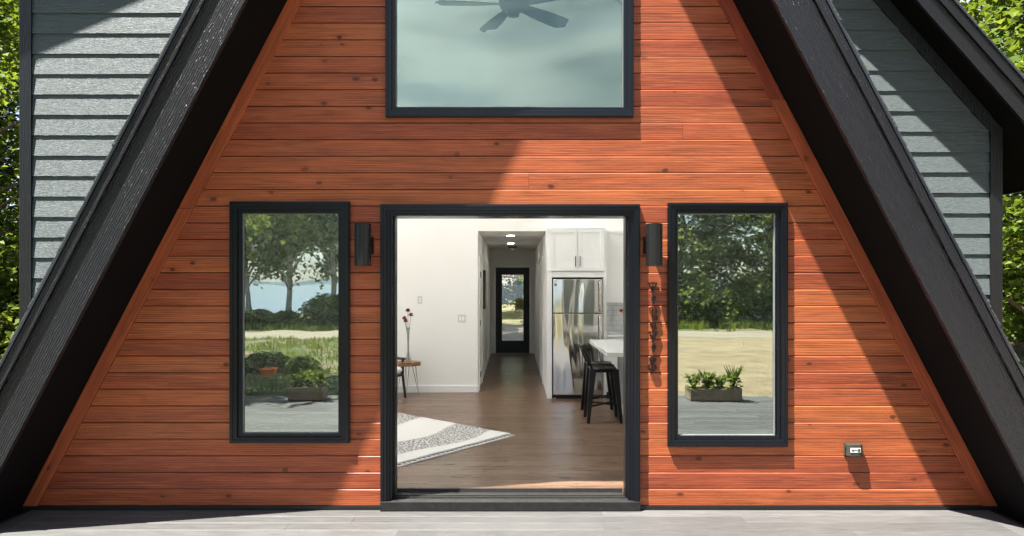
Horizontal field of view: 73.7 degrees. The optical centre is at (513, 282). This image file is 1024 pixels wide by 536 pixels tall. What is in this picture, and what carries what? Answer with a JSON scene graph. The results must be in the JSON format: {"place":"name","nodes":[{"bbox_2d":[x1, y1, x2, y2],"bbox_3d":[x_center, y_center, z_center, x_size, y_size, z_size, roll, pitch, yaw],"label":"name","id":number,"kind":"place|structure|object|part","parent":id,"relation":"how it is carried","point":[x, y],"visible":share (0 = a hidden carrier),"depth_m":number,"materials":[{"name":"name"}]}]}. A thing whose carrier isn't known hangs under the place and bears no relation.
{"place":"outdoors","nodes":[
{"label":"outdoors","id":0,"kind":"place"},
{"bbox_2d":[4,0,1022,282],"label":"sky","id":1,"kind":"structure","parent":0,"point":[967,1],"materials":[{"name":"white"}]},
{"bbox_2d":[590,339,622,413],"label":"kitchen island","id":2,"kind":"structure","parent":0,"point":[610,347],"depth_m":8.54,"materials":[{"name":"stone"}]},
{"bbox_2d":[502,283,1023,368],"bbox_3d":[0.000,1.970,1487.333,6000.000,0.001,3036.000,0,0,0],"label":"ground","id":3,"kind":"structure","parent":0,"point":[510,317],"depth_m":34.87,"materials":[{"name":"green plant"}]},
{"bbox_2d":[0,0,18,323],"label":"maple tree","id":4,"kind":"object","parent":3,"relation":"on","point":[10,15],"visible":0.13,"depth_m":14.50,"materials":[{"name":"green plant"}]},
{"bbox_2d":[0,0,18,283],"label":"evergreen tree","id":5,"kind":"object","parent":3,"relation":"on","point":[9,171],"visible":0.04,"depth_m":18.18,"materials":[{"name":"green plant"}]},
{"bbox_2d":[0,294,18,358],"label":"shrub","id":6,"kind":"object","parent":3,"relation":"on","point":[6,336],"visible":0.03,"depth_m":12.67,"materials":[{"name":"green plant"}]},
{"bbox_2d":[0,277,18,351],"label":"shrub","id":7,"kind":"object","parent":3,"relation":"on","point":[6,292],"visible":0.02,"depth_m":15.06,"materials":[{"name":"green plant"}]},
{"bbox_2d":[0,229,18,353],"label":"evergreen tree","id":8,"kind":"object","parent":3,"relation":"on","point":[5,308],"visible":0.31,"depth_m":12.90,"materials":[{"name":"green plant"}]},
{"bbox_2d":[1,199,18,277],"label":"evergreen tree","id":9,"kind":"object","parent":3,"relation":"on","point":[15,203],"depth_m":18.56,"materials":[{"name":"green plant"}]},
{"bbox_2d":[0,0,1023,523],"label":"cabin","id":10,"kind":"object","parent":3,"relation":"on","point":[210,314],"visible":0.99,"depth_m":5.33,"materials":[{"name":"brown wood"}]},
{"bbox_2d":[229,201,350,442],"bbox_3d":[-1.739,0.306,5.343,0.933,1.878,0.100,0,0,0],"label":"window","id":11,"kind":"structure","parent":10,"relation":"in","point":[290,263],"depth_m":5.35,"materials":[{"name":"clear glass"}]},
{"bbox_2d":[354,223,373,265],"bbox_3d":[-1.153,-0.292,5.244,0.132,0.320,0.176,0,0,0],"label":"wall lamp","id":12,"kind":"object","parent":10,"relation":"attached to","point":[363,245],"visible":1,"depth_m":5.17,"materials":[{"name":"black metal"}]},
{"bbox_2d":[397,357,405,397],"bbox_3d":[-2.002,1.241,9.828,0.723,0.863,0.643,0,0,24],"label":"armchair","id":13,"kind":"object","parent":10,"relation":"on","point":[401,369],"visible":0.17,"depth_m":9.95,"materials":[{"name":"black wood"}]},
{"bbox_2d":[397,360,420,393],"bbox_3d":[-1.572,1.412,10.053,0.410,0.514,0.300,0,0,0],"label":"side table","id":14,"kind":"object","parent":10,"relation":"on","point":[412,363],"visible":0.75,"depth_m":9.95,"materials":[{"name":"brown wood"}]},
{"bbox_2d":[405,327,410,361],"bbox_3d":[-1.545,0.905,10.033,0.090,0.500,0.090,0,0,0],"label":"vase","id":15,"kind":"object","parent":14,"relation":"on","point":[406,360],"visible":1,"depth_m":10.04,"materials":[{"name":"clear glass"}]},
{"bbox_2d":[418,296,421,303],"bbox_3d":[-1.426,0.260,10.408,0.070,0.115,0.009,0,0,0],"label":"wall outlet","id":16,"kind":"object","parent":10,"relation":"attached to","point":[419,299],"depth_m":10.41,"materials":[{"name":"white plastic"}]},
{"bbox_2d":[397,412,514,466],"bbox_3d":[-1.638,1.659,7.624,2.766,0.023,1.857,0,0,40],"label":"rug","id":17,"kind":"object","parent":10,"relation":"on","point":[418,438],"visible":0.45,"depth_m":7.29,"materials":[{"name":"white fabric"}]},
{"bbox_2d":[458,315,465,321],"bbox_3d":[-0.786,0.542,10.408,0.118,0.115,0.010,0,0,0],"label":"light switch","id":18,"kind":"object","parent":10,"relation":"attached to","point":[461,318],"visible":1,"depth_m":10.41,"materials":[{"name":"white plastic"}]},
{"bbox_2d":[478,255,482,390],"bbox_3d":[-0.524,0.615,11.013,0.036,2.109,0.900,0,0,0],"label":"interior door","id":19,"kind":"structure","parent":10,"relation":"in","point":[480,263],"depth_m":11.12,"materials":[{"name":"white wood"}]},
{"bbox_2d":[483,270,485,308],"bbox_3d":[-0.527,0.120,12.483,0.029,0.700,0.600,0,0,0],"label":"framed picture","id":20,"kind":"object","parent":10,"relation":"attached to","point":[484,289],"visible":1,"depth_m":12.18,"materials":[{"name":"black metal"}]},
{"bbox_2d":[486,261,488,365],"bbox_3d":[-0.529,0.615,14.093,0.026,2.109,0.900,0,0,0],"label":"interior door","id":21,"kind":"structure","parent":10,"relation":"in","point":[487,263],"depth_m":13.64,"materials":[{"name":"white wood"}]},
{"bbox_2d":[385,0,633,117],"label":"window","id":22,"kind":"structure","parent":10,"relation":"in","point":[444,58],"depth_m":5.35,"materials":[{"name":"clear glass"}]},
{"bbox_2d":[508,246,516,249],"bbox_3d":[-0.023,-0.754,14.833,0.190,0.074,0.190,0,0,0],"label":"ceiling light","id":23,"kind":"object","parent":10,"relation":"attached to","point":[512,247],"visible":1,"depth_m":14.76,"materials":[{"name":"black metal"}]},
{"bbox_2d":[496,267,528,352],"bbox_3d":[-0.017,0.645,16.171,0.802,2.025,0.114,0,0,0],"label":"rear door","id":24,"kind":"structure","parent":10,"relation":"in","point":[502,346],"depth_m":16.18,"materials":[{"name":"black wood"}]},
{"bbox_2d":[535,262,537,362],"bbox_3d":[0.491,0.615,14.693,0.026,2.109,0.900,0,0,0],"label":"interior door","id":25,"kind":"structure","parent":10,"relation":"in","point":[536,264],"depth_m":14.24,"materials":[{"name":"white wood"}]},
{"bbox_2d":[538,259,539,373],"bbox_3d":[0.491,0.615,12.993,0.026,2.109,0.900,0,0,0],"label":"interior door","id":26,"kind":"structure","parent":10,"relation":"in","point":[539,259],"depth_m":12.54,"materials":[{"name":"white wood"}]},
{"bbox_2d":[540,256,543,383],"bbox_3d":[0.491,0.615,11.763,0.026,2.109,0.940,0,0,0],"label":"interior door","id":27,"kind":"structure","parent":10,"relation":"in","point":[542,258],"depth_m":11.29,"materials":[{"name":"white wood"}]},
{"bbox_2d":[545,227,606,398],"bbox_3d":[0.916,0.434,10.100,0.857,2.470,0.597,0,0,0],"label":"fridge cabinet","id":28,"kind":"object","parent":10,"relation":"on","point":[575,252],"visible":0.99,"depth_m":9.84,"materials":[{"name":"white wood"}]},
{"bbox_3d":[0.725,-0.477,9.826,0.393,0.606,0.050,0,0,0],"label":"cabinet door","id":29,"kind":"part","parent":28,"relation":"part of","materials":[{"name":"white wood"}]},
{"bbox_2d":[552,278,602,398],"bbox_3d":[0.926,0.797,10.063,0.726,1.746,0.640,0,0,0],"label":"fridge","id":30,"kind":"object","parent":28,"relation":"in","point":[577,311],"visible":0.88,"depth_m":9.80,"materials":[{"name":"silver metal"}]},
{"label":"freezer door","id":31,"kind":"part","parent":30,"relation":"part of","materials":[{"name":"silver metal"}]},
{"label":"fridge door","id":32,"kind":"part","parent":30,"relation":"part of","materials":[{"name":"silver metal"}]},
{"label":"cabinet door","id":33,"kind":"part","parent":28,"relation":"part of","materials":[{"name":"white wood"}]},
{"bbox_2d":[578,344,613,409],"bbox_3d":[1.074,1.228,8.793,0.478,0.884,0.422,0,0,0],"label":"counter stool","id":34,"kind":"object","parent":10,"relation":"on","point":[608,363],"visible":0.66,"depth_m":8.92,"materials":[{"name":"black metal"}]},
{"bbox_2d":[581,347,622,423],"bbox_3d":[1.059,1.228,8.308,0.478,0.884,0.422,0,0,0],"label":"counter stool","id":35,"kind":"object","parent":10,"relation":"on","point":[591,371],"visible":1,"depth_m":8.15,"materials":[{"name":"black metal"}]},
{"bbox_2d":[607,230,622,301],"bbox_3d":[2.296,-0.246,10.207,1.898,1.068,0.411,0,0,0],"label":"cabinet","id":36,"kind":"object","parent":10,"relation":"attached to","point":[614,265],"visible":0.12,"depth_m":10.04,"materials":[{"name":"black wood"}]},
{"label":"cabinet door","id":37,"kind":"part","parent":36,"relation":"part of","materials":[{"name":"white wood"}]},
{"bbox_2d":[607,332,622,396],"bbox_3d":[2.611,1.210,10.086,2.528,0.919,0.630,0,0,0],"label":"back counter","id":38,"kind":"object","parent":10,"relation":"on","point":[614,335],"visible":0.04,"depth_m":9.81,"materials":[{"name":"white wood"}]},
{"bbox_2d":[608,338,622,367],"bbox_3d":[1.600,1.173,9.796,0.490,0.755,0.050,0,0,0],"label":"cabinet door","id":39,"kind":"structure","parent":38,"relation":"in","point":[613,360],"depth_m":9.81,"materials":[{"name":"white wood"}]},
{"bbox_2d":[643,223,662,265],"bbox_3d":[1.077,-0.292,5.244,0.132,0.320,0.176,0,0,0],"label":"wall lamp","id":40,"kind":"object","parent":10,"relation":"attached to","point":[653,245],"visible":1,"depth_m":5.17,"materials":[{"name":"black metal"}]},
{"bbox_2d":[648,283,657,371],"bbox_3d":[1.088,0.345,5.318,0.077,0.694,0.022,0,0,0],"label":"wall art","id":41,"kind":"object","parent":10,"relation":"attached to","point":[652,332],"depth_m":5.31,"materials":[{"name":"black metal"}]},
{"bbox_2d":[666,203,787,446],"bbox_3d":[1.667,0.325,5.343,0.933,1.894,0.100,0,0,0],"label":"window","id":42,"kind":"structure","parent":10,"relation":"in","point":[727,272],"depth_m":5.35,"materials":[{"name":"clear glass"}]},
{"bbox_2d":[844,442,861,456],"bbox_3d":[2.640,1.296,5.302,0.147,0.103,0.062,0,0,0],"label":"outdoor outlet","id":43,"kind":"object","parent":10,"relation":"attached to","point":[852,449],"visible":1,"depth_m":5.28,"materials":[{"name":"grey metal"}]},
{"bbox_2d":[0,513,1023,526],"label":"deck joists","id":44,"kind":"object","parent":3,"relation":"on","point":[1000,514],"depth_m":5.19,"materials":[{"name":"black wood"}]},
{"bbox_2d":[0,510,1023,535],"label":"deck","id":45,"kind":"structure","parent":44,"relation":"on","point":[509,523],"depth_m":5.02,"materials":[{"name":"grey wood"}]},
{"bbox_2d":[502,326,522,339],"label":"drive","id":46,"kind":"structure","parent":3,"relation":"on","point":[512,332],"depth_m":26.81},
{"bbox_2d":[502,275,522,312],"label":"evergreen tree","id":47,"kind":"object","parent":3,"relation":"on","point":[516,296],"visible":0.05,"depth_m":44.64,"materials":[{"name":"green plant"}]},
{"bbox_2d":[958,0,1023,334],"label":"maple tree","id":48,"kind":"object","parent":3,"relation":"on","point":[992,17],"visible":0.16,"depth_m":14.46,"materials":[{"name":"green plant"}]},
{"bbox_2d":[974,0,1023,341],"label":"maple tree","id":49,"kind":"object","parent":3,"relation":"on","point":[1019,319],"visible":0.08,"depth_m":17.78,"materials":[{"name":"green plant"}]},
{"bbox_2d":[997,36,1023,311],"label":"maple tree","id":50,"kind":"object","parent":3,"relation":"on","point":[1013,193],"depth_m":25.35,"materials":[{"name":"green plant"}]},
{"bbox_2d":[1003,283,1023,341],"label":"shrub","id":51,"kind":"object","parent":3,"relation":"on","point":[1017,335],"visible":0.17,"depth_m":23.13,"materials":[{"name":"green plant"}]},
{"bbox_2d":[1003,193,1023,345],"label":"evergreen tree","id":52,"kind":"object","parent":3,"relation":"on","point":[1004,323],"visible":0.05,"depth_m":21.59,"materials":[{"name":"green plant"}]}
]}

